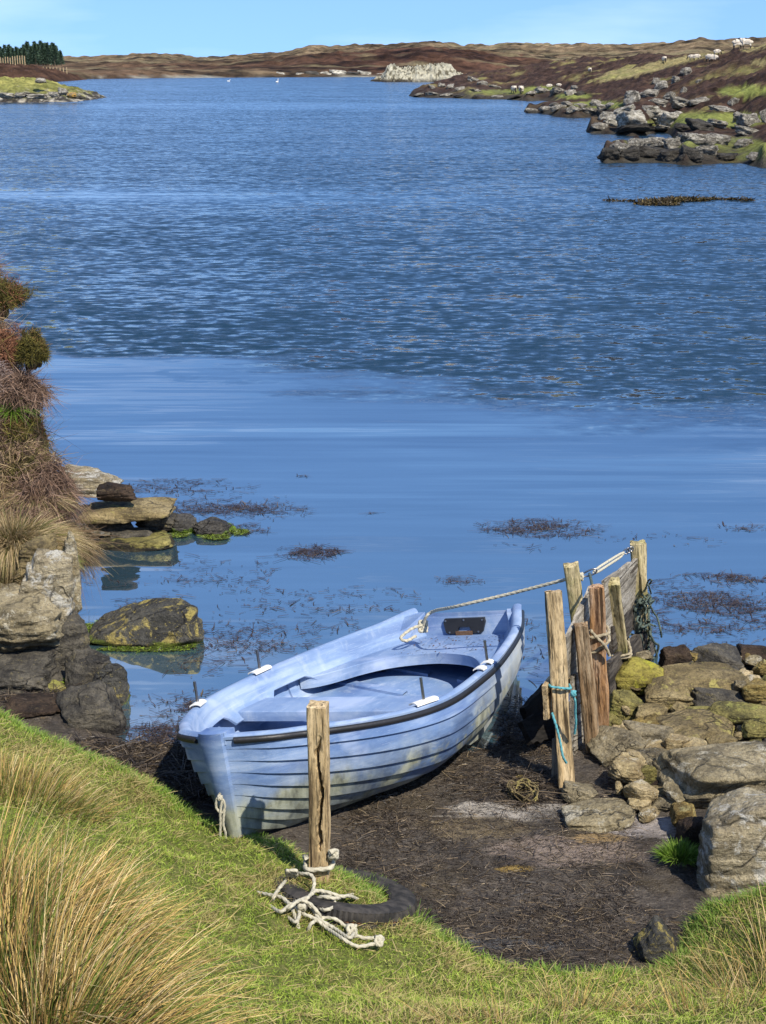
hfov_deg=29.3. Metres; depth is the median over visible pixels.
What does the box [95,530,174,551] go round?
rock
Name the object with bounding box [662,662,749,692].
rock
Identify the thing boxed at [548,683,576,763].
blue rope
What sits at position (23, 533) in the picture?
grass tussock
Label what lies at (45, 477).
heather bush
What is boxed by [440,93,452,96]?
boulder
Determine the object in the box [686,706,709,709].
rock
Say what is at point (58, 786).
grass tussock
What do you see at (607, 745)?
rock
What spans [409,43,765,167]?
headland
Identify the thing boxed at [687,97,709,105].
boulder
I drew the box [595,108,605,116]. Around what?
boulder
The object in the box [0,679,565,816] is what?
stranded seaweed
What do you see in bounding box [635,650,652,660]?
stone
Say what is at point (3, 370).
heather bush
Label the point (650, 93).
boulder
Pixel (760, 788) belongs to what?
rock
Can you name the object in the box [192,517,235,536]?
rock
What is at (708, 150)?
boulder
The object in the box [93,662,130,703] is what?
boulder
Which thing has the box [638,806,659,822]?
rock
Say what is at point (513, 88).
sheep
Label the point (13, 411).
bush
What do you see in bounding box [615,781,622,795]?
stone
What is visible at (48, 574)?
boulder
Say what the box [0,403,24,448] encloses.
heather bush
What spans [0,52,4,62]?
conifer
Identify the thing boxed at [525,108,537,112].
boulder
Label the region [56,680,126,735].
boulder
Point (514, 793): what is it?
weed bundle
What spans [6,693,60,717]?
boulder
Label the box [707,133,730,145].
boulder
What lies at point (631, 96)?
boulder
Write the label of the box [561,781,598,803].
rock
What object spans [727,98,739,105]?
boulder
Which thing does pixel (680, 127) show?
boulder
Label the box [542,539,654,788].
timber fence
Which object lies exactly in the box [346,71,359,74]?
boulder
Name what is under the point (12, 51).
conifer
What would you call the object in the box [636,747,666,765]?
rock
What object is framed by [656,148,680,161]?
boulder
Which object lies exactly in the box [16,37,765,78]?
hills
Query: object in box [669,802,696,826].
rock
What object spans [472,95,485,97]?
boulder
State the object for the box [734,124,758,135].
boulder
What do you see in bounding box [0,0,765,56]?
sky
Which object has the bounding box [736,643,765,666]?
rock
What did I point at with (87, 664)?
boulder
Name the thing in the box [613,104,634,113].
boulder
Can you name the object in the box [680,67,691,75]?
boulder
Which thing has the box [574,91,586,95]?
boulder
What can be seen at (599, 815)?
rock
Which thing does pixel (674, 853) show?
green grass tuft
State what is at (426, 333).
water
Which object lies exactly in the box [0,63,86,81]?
heather rise
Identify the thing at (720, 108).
boulder
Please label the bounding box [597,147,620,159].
boulder
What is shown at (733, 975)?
dry grass tuft
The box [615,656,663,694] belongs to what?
rock
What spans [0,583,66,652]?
boulder
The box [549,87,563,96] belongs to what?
boulder
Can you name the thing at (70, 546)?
boulder
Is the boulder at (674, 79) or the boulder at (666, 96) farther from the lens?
the boulder at (674, 79)
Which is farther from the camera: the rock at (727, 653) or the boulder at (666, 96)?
the boulder at (666, 96)
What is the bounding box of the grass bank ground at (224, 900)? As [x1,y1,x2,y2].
[0,716,765,1023]
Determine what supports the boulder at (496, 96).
on the headland
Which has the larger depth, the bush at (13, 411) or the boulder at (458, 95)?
the boulder at (458, 95)
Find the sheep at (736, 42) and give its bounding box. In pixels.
[732,38,746,48]
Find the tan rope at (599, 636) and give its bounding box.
[588,624,610,656]
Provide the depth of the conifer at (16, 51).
320.98 m
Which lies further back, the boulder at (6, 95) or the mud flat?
the boulder at (6, 95)
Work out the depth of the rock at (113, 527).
12.45 m
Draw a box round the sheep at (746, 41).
[738,38,752,48]
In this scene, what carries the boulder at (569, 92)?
on the headland
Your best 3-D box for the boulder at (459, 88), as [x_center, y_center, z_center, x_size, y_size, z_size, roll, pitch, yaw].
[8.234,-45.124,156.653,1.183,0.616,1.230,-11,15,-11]
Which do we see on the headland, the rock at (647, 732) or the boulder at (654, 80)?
the boulder at (654, 80)
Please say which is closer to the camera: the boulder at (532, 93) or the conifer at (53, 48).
the boulder at (532, 93)
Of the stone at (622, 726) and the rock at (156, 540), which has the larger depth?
the rock at (156, 540)
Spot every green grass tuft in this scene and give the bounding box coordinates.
[357,868,401,899]
[404,900,440,927]
[652,835,697,867]
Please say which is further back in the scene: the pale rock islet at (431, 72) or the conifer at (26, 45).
the conifer at (26, 45)
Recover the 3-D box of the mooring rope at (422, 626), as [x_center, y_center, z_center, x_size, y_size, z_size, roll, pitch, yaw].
[0.809,0.539,9.569,1.320,0.740,0.801,8,19,25]
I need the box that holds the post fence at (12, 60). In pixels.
[0,55,25,64]
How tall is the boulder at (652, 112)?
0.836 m
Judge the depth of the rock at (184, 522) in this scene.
12.59 m
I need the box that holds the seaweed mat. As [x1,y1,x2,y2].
[330,717,685,970]
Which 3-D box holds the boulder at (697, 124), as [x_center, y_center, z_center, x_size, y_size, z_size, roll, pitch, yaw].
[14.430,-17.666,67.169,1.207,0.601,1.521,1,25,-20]
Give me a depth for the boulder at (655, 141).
61.96 m
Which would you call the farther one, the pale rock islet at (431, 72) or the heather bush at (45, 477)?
the pale rock islet at (431, 72)
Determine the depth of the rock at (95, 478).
13.23 m
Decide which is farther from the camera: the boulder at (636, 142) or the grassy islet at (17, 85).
the grassy islet at (17, 85)
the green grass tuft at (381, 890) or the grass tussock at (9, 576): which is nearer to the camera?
the green grass tuft at (381, 890)
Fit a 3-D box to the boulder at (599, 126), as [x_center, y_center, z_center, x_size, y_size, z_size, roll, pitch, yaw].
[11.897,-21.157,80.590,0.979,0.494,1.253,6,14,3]
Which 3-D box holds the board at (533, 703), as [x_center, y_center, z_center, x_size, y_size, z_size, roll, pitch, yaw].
[0.965,1.156,8.970,0.042,0.191,0.641,-6,7,26]
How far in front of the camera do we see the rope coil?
6.51 m
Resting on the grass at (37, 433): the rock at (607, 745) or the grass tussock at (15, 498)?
the grass tussock at (15, 498)
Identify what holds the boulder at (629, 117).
on the headland
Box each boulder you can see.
[0,93,13,98]
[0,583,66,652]
[0,648,64,696]
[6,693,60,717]
[13,92,25,98]
[14,533,57,578]
[18,548,75,617]
[25,94,46,98]
[35,78,46,82]
[38,610,90,669]
[48,92,60,96]
[48,679,65,691]
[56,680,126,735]
[58,87,67,94]
[64,530,81,612]
[64,648,110,687]
[67,92,75,98]
[89,598,204,647]
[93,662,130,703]
[305,71,319,74]
[329,70,346,74]
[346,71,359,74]
[357,70,370,74]
[425,92,438,95]
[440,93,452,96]
[446,83,453,88]
[453,94,464,97]
[454,86,464,90]
[467,76,478,81]
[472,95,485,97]
[477,81,487,85]
[489,84,501,87]
[491,95,503,98]
[507,95,521,99]
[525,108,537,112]
[526,91,535,95]
[533,86,549,92]
[539,106,549,111]
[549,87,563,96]
[549,104,566,111]
[561,101,572,106]
[564,89,575,95]
[565,106,581,113]
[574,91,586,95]
[574,103,587,107]
[581,108,597,113]
[589,99,600,105]
[591,122,608,129]
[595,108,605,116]
[596,104,605,108]
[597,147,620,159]
[598,111,613,119]
[603,114,617,126]
[605,102,613,108]
[609,140,630,153]
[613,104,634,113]
[615,109,646,127]
[615,123,655,133]
[620,145,639,160]
[623,90,640,105]
[627,138,646,146]
[633,915,680,964]
[637,145,665,157]
[639,89,658,97]
[642,105,659,119]
[644,137,665,147]
[648,98,667,106]
[650,105,669,123]
[651,77,659,83]
[654,80,667,89]
[654,124,669,131]
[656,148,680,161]
[657,111,681,126]
[662,91,675,99]
[662,137,681,148]
[669,95,688,109]
[671,76,679,83]
[674,122,689,131]
[675,816,703,847]
[677,132,717,145]
[678,144,703,162]
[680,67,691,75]
[680,87,686,92]
[685,118,713,130]
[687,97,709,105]
[695,145,718,155]
[697,788,765,897]
[706,119,727,128]
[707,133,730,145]
[708,105,734,111]
[716,153,737,160]
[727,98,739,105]
[732,111,741,122]
[733,138,752,148]
[734,113,760,126]
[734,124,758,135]
[746,152,758,160]
[759,108,765,122]
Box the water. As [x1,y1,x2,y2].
[0,77,765,775]
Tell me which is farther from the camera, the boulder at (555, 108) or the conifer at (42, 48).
the conifer at (42, 48)
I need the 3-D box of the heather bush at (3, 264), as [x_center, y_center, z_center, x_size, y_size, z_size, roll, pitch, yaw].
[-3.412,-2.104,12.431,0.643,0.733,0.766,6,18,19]
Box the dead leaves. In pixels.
[401,635,503,653]
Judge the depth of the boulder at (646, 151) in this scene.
58.42 m
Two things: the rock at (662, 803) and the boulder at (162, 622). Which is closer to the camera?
the rock at (662, 803)
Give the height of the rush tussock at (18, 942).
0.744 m
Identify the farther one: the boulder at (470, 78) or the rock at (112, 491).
the boulder at (470, 78)
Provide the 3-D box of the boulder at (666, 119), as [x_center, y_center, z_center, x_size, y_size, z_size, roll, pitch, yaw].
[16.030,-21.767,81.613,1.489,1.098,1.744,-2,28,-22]
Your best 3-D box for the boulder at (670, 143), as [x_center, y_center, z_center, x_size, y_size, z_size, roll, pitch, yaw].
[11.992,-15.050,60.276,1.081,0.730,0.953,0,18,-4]
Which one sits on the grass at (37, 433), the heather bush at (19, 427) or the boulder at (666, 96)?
the heather bush at (19, 427)
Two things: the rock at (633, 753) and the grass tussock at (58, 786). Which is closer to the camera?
the grass tussock at (58, 786)
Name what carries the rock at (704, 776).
on the mud flat
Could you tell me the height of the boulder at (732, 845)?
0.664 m
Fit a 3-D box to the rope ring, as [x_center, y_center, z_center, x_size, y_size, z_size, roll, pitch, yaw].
[-0.291,1.605,6.883,0.176,0.124,0.157,0,17,0]
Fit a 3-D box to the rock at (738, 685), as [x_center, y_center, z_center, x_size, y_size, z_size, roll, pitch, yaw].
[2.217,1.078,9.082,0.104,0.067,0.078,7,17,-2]
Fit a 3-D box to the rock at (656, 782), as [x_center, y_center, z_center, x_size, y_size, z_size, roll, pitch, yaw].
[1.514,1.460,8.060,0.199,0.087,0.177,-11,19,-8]
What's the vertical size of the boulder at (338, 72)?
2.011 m
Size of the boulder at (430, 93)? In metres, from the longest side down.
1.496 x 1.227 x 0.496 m
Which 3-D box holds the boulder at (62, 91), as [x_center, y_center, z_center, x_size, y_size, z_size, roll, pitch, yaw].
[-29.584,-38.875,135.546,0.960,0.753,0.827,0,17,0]
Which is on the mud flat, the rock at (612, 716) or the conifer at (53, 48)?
the rock at (612, 716)
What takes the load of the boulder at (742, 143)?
on the headland
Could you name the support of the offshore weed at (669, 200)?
on the water
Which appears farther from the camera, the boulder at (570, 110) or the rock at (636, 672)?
the boulder at (570, 110)
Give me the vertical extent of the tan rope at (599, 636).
0.195 m
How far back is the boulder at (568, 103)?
105.26 m
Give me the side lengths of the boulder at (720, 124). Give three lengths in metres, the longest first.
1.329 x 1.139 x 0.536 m
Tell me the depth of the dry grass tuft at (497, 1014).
5.28 m
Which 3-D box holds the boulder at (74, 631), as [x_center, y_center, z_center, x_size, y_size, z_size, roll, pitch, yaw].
[-2.109,0.969,9.687,0.364,0.541,0.372,-3,17,-11]
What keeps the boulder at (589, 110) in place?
on the headland
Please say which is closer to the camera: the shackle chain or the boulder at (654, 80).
the shackle chain
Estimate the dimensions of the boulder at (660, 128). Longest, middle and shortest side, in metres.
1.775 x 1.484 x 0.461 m
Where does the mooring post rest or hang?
on the mud flat
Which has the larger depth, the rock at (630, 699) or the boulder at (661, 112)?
the boulder at (661, 112)
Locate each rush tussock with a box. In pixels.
[0,762,172,1003]
[0,811,291,1023]
[0,823,218,957]
[0,898,298,1023]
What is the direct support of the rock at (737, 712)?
on the mud flat
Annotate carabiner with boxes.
[583,568,597,576]
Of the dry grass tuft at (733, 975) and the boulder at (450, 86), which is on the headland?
the boulder at (450, 86)
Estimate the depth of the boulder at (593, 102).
106.11 m
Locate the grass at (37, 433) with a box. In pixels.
[1,401,49,558]
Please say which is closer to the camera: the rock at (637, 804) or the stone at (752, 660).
the rock at (637, 804)
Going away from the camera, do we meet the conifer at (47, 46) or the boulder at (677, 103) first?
the boulder at (677, 103)
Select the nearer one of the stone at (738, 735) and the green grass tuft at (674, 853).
the green grass tuft at (674, 853)
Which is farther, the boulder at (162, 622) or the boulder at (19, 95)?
the boulder at (19, 95)
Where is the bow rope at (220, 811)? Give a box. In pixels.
[215,793,226,837]
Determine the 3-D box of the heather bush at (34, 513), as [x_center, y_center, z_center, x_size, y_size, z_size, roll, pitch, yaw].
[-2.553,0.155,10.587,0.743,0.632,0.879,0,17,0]
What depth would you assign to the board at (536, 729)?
8.56 m
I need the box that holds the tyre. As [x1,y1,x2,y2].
[274,866,417,928]
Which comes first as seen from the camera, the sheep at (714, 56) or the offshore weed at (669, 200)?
the offshore weed at (669, 200)
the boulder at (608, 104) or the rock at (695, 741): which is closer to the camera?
the rock at (695, 741)
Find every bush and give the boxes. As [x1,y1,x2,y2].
[0,242,17,279]
[0,268,41,319]
[0,321,53,370]
[0,357,24,394]
[0,362,73,438]
[0,397,39,428]
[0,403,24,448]
[0,410,42,443]
[0,423,91,492]
[0,445,97,532]
[0,492,79,539]
[12,320,56,372]
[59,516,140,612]
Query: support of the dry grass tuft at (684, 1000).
on the grass bank ground at (224, 900)
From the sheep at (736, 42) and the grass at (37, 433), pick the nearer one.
the grass at (37, 433)
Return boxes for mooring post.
[306,700,330,882]
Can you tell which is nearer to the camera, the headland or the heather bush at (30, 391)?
the heather bush at (30, 391)
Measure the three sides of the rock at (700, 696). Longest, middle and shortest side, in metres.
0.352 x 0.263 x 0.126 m
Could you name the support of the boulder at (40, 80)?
on the grassy islet at (17, 85)
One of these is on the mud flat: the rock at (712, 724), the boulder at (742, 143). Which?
the rock at (712, 724)
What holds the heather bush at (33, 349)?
on the grass at (37, 433)
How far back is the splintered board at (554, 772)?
8.17 m
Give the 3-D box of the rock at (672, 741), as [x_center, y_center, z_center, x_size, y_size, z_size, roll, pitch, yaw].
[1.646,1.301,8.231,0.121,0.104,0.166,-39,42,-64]
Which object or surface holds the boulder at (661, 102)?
on the headland
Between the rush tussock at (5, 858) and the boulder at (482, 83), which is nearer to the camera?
the rush tussock at (5, 858)
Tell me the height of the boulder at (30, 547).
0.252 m
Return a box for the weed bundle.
[507,778,538,805]
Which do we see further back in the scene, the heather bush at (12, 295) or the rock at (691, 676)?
the heather bush at (12, 295)
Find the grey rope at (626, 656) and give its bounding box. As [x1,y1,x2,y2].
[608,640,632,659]
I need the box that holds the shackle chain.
[623,546,633,554]
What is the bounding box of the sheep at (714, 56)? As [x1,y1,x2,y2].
[708,54,719,61]
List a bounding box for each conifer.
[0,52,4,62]
[4,46,10,61]
[9,47,16,63]
[13,47,17,63]
[16,49,23,63]
[21,47,28,64]
[23,43,30,62]
[27,46,36,64]
[31,43,40,63]
[34,43,42,65]
[37,42,48,65]
[41,43,52,65]
[49,43,59,65]
[57,51,65,65]
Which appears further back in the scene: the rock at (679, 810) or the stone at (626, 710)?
the stone at (626, 710)
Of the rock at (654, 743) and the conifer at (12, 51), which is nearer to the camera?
the rock at (654, 743)
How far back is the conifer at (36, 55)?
314.75 m
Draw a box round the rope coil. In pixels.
[257,868,384,948]
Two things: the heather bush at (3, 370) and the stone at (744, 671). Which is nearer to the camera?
the stone at (744, 671)
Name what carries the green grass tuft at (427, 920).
on the mud flat
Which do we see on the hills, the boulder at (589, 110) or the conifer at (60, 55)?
the conifer at (60, 55)
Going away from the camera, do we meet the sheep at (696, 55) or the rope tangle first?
the rope tangle
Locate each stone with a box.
[611,718,621,725]
[612,721,627,729]
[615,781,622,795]
[621,705,630,714]
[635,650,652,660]
[652,785,664,794]
[734,731,743,740]
[736,725,741,731]
[739,668,750,675]
[743,655,761,665]
[746,674,761,680]
[748,738,761,741]
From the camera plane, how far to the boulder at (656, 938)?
6.53 m
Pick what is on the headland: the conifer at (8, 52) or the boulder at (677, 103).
the boulder at (677, 103)
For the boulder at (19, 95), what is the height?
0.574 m
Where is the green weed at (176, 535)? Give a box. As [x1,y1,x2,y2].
[60,527,249,684]
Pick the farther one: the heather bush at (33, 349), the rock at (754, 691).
the heather bush at (33, 349)
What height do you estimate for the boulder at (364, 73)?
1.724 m
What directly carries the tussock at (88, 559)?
on the grass at (37, 433)
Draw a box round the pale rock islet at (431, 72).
[371,62,466,81]
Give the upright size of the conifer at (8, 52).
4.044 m
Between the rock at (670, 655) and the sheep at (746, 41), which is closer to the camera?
the rock at (670, 655)
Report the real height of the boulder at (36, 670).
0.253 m
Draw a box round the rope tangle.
[627,579,661,659]
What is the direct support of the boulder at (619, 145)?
on the headland
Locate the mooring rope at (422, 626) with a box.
[399,551,624,641]
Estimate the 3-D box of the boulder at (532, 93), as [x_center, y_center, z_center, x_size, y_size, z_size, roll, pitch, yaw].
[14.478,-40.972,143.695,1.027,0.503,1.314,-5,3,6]
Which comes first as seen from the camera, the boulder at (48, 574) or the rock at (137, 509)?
the boulder at (48, 574)
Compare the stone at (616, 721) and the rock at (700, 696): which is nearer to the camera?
the stone at (616, 721)
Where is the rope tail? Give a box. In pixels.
[588,572,592,584]
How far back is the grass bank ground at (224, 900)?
6.38 m
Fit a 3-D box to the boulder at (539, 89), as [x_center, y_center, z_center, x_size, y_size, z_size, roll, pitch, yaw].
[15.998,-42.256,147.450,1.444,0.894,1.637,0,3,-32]
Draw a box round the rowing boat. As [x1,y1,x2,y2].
[177,604,524,838]
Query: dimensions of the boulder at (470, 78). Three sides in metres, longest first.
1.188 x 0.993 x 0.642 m
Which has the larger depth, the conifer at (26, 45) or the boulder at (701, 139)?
the conifer at (26, 45)
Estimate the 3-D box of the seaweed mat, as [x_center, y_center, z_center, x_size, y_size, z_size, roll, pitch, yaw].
[0.707,1.607,7.790,2.075,0.160,2.867,0,17,0]
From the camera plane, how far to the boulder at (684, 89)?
95.85 m
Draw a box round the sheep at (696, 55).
[693,54,701,58]
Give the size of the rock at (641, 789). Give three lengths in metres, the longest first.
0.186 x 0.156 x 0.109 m
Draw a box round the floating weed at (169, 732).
[88,474,765,746]
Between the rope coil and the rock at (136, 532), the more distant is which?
the rock at (136, 532)
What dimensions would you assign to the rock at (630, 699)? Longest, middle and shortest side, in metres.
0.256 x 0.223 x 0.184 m
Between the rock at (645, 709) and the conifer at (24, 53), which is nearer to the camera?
the rock at (645, 709)
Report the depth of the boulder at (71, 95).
135.50 m
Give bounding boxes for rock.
[61,464,123,497]
[76,497,176,523]
[86,522,133,531]
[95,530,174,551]
[96,482,136,501]
[110,527,151,538]
[135,512,178,530]
[170,513,196,532]
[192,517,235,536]
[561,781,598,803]
[561,798,634,833]
[583,725,647,766]
[607,752,646,782]
[609,689,644,720]
[609,712,617,726]
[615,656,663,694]
[623,720,673,746]
[623,779,658,801]
[625,749,642,758]
[627,798,651,810]
[632,713,659,724]
[635,703,667,718]
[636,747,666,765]
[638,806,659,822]
[641,765,656,784]
[644,675,693,710]
[644,739,663,747]
[651,779,658,785]
[651,795,673,811]
[652,741,765,808]
[656,709,735,740]
[658,644,692,666]
[661,733,692,749]
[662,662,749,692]
[663,781,684,802]
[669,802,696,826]
[670,701,689,712]
[675,727,707,739]
[682,737,706,747]
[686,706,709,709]
[690,643,744,668]
[690,650,697,661]
[690,687,745,705]
[705,734,737,744]
[708,701,765,724]
[732,680,746,690]
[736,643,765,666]
[739,785,765,792]
[741,678,765,703]
[741,718,765,738]
[752,659,765,675]
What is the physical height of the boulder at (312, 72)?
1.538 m
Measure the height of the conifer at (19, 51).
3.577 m
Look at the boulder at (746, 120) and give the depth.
67.98 m
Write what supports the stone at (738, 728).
on the mud flat
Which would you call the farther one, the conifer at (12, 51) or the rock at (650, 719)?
the conifer at (12, 51)
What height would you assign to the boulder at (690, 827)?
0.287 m
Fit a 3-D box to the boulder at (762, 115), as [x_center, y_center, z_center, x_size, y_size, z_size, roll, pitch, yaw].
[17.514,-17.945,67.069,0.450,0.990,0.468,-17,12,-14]
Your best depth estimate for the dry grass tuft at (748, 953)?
6.22 m
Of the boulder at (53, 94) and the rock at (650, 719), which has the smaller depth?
the rock at (650, 719)
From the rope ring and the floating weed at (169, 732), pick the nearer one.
the rope ring
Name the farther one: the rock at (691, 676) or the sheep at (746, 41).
the sheep at (746, 41)
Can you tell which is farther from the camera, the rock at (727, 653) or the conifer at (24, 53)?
the conifer at (24, 53)
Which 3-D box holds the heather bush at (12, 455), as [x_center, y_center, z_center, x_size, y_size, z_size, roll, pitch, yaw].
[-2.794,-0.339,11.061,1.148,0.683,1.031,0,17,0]
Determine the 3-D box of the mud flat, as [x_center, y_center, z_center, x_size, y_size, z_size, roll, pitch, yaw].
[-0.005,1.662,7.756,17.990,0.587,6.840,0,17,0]
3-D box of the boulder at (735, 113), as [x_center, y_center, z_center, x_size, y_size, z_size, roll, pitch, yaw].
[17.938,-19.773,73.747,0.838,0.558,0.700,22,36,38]
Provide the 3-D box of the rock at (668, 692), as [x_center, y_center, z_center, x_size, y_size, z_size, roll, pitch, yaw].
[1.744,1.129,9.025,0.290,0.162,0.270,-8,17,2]
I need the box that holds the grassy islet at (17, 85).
[0,76,105,101]
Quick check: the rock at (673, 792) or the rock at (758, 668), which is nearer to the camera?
the rock at (673, 792)
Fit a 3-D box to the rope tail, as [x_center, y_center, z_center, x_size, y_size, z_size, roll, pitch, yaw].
[1.245,0.408,8.782,0.019,0.055,0.343,1,17,5]
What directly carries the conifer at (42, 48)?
on the hills
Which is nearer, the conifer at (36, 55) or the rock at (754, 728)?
the rock at (754, 728)
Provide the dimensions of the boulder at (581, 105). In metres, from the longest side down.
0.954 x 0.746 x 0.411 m
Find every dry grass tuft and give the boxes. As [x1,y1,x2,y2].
[399,976,596,1023]
[520,959,668,1014]
[603,961,765,1018]
[652,926,765,997]
[690,870,765,970]
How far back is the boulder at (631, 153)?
57.69 m
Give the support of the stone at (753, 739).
on the mud flat
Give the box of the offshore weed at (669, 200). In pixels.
[599,194,755,205]
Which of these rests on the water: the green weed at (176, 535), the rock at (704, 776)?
the green weed at (176, 535)
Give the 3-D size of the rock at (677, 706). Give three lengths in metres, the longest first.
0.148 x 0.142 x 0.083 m
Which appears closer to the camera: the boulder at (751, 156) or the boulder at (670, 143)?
the boulder at (751, 156)
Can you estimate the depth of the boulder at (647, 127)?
77.55 m
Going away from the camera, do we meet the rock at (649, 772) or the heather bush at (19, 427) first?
the rock at (649, 772)
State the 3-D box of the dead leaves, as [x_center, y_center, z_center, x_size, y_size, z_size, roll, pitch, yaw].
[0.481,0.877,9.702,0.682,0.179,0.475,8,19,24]
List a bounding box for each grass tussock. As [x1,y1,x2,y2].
[0,479,88,525]
[0,500,108,580]
[0,557,88,602]
[0,743,149,823]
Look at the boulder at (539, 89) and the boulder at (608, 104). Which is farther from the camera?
the boulder at (539, 89)
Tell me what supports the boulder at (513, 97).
on the headland
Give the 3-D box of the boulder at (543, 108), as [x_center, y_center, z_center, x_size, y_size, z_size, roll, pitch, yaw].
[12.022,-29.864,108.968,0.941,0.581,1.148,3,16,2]
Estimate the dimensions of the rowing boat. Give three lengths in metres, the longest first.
3.165 x 1.642 x 0.698 m
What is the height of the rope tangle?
0.621 m
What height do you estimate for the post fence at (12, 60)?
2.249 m
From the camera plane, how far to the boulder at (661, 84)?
101.51 m
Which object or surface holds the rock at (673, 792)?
on the rock at (662, 803)
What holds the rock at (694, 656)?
on the rock at (670, 655)
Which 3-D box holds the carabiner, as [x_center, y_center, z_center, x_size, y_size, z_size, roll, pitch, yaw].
[1.258,0.370,8.959,0.104,0.060,0.011,0,17,0]
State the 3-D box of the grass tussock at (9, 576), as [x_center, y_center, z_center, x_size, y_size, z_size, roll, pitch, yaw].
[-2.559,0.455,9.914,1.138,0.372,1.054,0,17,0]
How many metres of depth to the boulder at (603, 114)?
81.72 m
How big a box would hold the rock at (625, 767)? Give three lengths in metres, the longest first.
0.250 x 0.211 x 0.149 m
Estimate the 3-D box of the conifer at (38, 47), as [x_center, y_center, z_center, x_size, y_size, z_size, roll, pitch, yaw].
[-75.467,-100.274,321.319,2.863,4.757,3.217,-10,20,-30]
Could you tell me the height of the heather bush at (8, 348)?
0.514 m
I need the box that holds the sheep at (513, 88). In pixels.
[511,86,516,92]
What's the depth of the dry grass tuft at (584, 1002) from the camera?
5.63 m
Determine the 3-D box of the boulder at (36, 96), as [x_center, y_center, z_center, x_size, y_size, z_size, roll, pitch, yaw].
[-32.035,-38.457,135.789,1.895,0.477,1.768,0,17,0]
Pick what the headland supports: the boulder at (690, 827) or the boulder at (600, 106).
the boulder at (600, 106)
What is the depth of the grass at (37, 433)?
11.71 m
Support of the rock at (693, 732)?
on the rock at (712, 724)
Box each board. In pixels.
[517,711,555,745]
[520,683,543,719]
[551,736,557,777]
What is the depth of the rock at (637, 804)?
7.76 m
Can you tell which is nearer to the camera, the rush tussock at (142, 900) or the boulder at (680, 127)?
the rush tussock at (142, 900)
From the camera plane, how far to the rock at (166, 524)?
12.57 m
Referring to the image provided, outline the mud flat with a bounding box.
[0,665,765,974]
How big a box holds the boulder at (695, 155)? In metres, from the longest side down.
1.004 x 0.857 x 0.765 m
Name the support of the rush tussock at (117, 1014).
on the grass bank ground at (224, 900)
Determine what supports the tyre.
on the grass bank ground at (224, 900)
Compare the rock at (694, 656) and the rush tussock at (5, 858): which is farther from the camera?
the rock at (694, 656)
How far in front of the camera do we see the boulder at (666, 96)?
92.01 m
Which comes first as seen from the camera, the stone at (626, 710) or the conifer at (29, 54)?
the stone at (626, 710)
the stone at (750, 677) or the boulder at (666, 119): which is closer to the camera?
the stone at (750, 677)
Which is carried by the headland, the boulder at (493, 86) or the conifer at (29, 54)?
the boulder at (493, 86)
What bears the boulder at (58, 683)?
on the mud flat
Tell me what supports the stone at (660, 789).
on the mud flat
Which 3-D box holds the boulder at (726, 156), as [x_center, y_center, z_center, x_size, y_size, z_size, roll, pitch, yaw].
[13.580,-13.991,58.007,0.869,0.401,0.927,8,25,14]
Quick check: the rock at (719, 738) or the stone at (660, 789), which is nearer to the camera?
the stone at (660, 789)
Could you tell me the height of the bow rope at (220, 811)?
0.304 m
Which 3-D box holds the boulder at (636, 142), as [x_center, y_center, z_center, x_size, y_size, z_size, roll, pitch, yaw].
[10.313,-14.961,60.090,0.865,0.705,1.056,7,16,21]
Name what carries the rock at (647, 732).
on the rock at (607, 745)
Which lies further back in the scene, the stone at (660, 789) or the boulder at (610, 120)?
the boulder at (610, 120)
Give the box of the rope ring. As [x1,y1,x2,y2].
[302,848,338,872]

